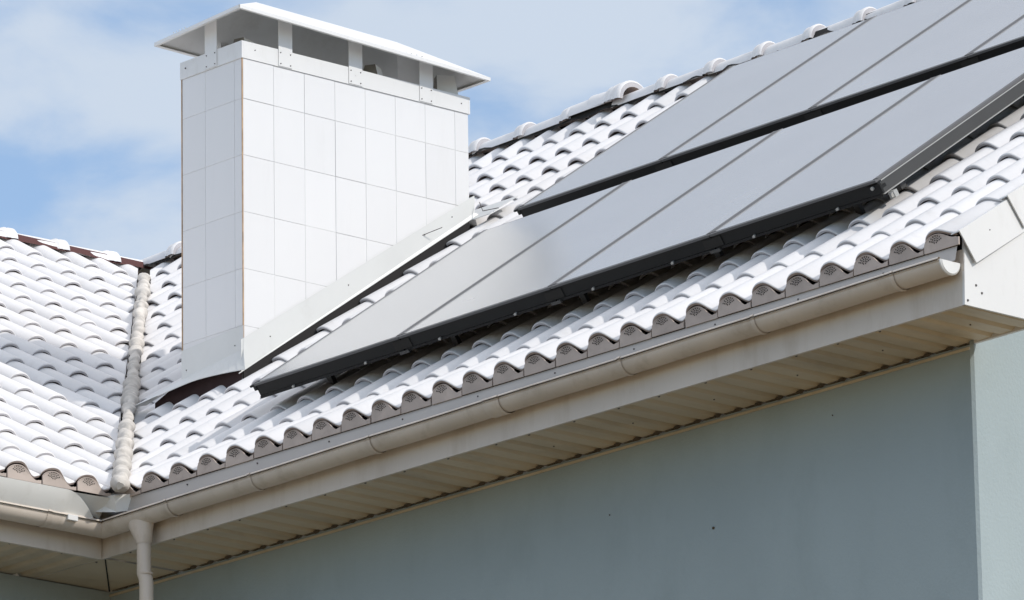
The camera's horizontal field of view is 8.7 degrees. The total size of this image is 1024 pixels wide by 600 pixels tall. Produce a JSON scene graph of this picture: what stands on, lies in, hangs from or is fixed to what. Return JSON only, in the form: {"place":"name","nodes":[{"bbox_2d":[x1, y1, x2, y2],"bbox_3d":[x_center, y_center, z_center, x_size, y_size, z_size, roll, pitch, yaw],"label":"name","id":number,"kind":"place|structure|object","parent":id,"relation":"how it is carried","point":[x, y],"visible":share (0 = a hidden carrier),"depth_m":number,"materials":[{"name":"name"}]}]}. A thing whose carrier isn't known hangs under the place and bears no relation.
{"place":"outdoors","nodes":[
{"label":"outdoors","id":0,"kind":"place"},
{"bbox_2d":[0,0,898,259],"label":"sky","id":1,"kind":"structure","parent":0,"point":[90,109],"materials":[{"name":"blue"}]},
{"label":"ground","id":2,"kind":"structure","parent":0,"visible":0},
{"bbox_2d":[0,0,1023,599],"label":"house","id":3,"kind":"structure","parent":2,"relation":"on","point":[828,406],"depth_m":29.75,"materials":[{"name":"white tile"}]},
{"bbox_2d":[327,181,906,384],"bbox_3d":[0.318,-0.013,29.694,0.084,0.143,3.970,13,-21,-41],"label":"mounting rail","id":4,"kind":"object","parent":3,"relation":"attached to","point":[585,297],"visible":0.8,"depth_m":29.68,"materials":[{"name":"metal"}]},
{"bbox_2d":[250,182,625,398],"bbox_3d":[-0.292,-0.055,31.166,1.498,1.078,1.089,13,-21,-40],"label":"solar collector","id":5,"kind":"object","parent":4,"relation":"attached to","point":[372,333],"visible":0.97,"depth_m":31.01,"materials":[{"name":"grey"}]},
{"bbox_2d":[399,130,777,349],"bbox_3d":[0.386,-0.277,30.454,1.498,1.078,1.076,13,-21,-40],"label":"solar collector","id":6,"kind":"object","parent":4,"relation":"attached to","point":[524,281],"visible":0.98,"depth_m":30.31,"materials":[{"name":"grey"}]},
{"bbox_2d":[550,76,935,300],"bbox_3d":[1.060,-0.498,29.746,1.498,1.078,1.076,13,-21,-40],"label":"solar collector","id":7,"kind":"object","parent":4,"relation":"attached to","point":[681,228],"visible":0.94,"depth_m":29.60,"materials":[{"name":"grey"}]},
{"bbox_2d":[709,47,1023,248],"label":"solar collector","id":8,"kind":"object","parent":4,"relation":"attached to","point":[891,148],"visible":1,"depth_m":28.76,"materials":[{"name":"grey"}]},
{"bbox_3d":[1.470,-0.796,31.020,0.085,0.123,3.970,13,-21,-40],"label":"rail","id":9,"kind":"object","parent":3,"relation":"attached to","visible":0},
{"bbox_2d":[514,17,871,216],"bbox_3d":[0.915,-0.874,32.557,1.491,1.077,1.088,13,-21,-40],"label":"solar collector","id":10,"kind":"object","parent":9,"relation":"attached to","point":[646,148],"visible":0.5,"depth_m":32.44,"materials":[{"name":"grey"}]},
{"bbox_2d":[661,0,968,165],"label":"solar collector","id":11,"kind":"object","parent":9,"relation":"attached to","point":[794,97],"visible":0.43,"depth_m":31.69,"materials":[{"name":"grey"}]},
{"bbox_2d":[810,0,1023,114],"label":"solar collector","id":12,"kind":"object","parent":9,"relation":"attached to","point":[952,41],"visible":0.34,"depth_m":30.81,"materials":[{"name":"grey"}]},
{"bbox_2d":[967,16,1023,61],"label":"solar collector","id":13,"kind":"object","parent":9,"relation":"attached to","point":[1009,38],"visible":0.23,"depth_m":30.11,"materials":[{"name":"grey"}]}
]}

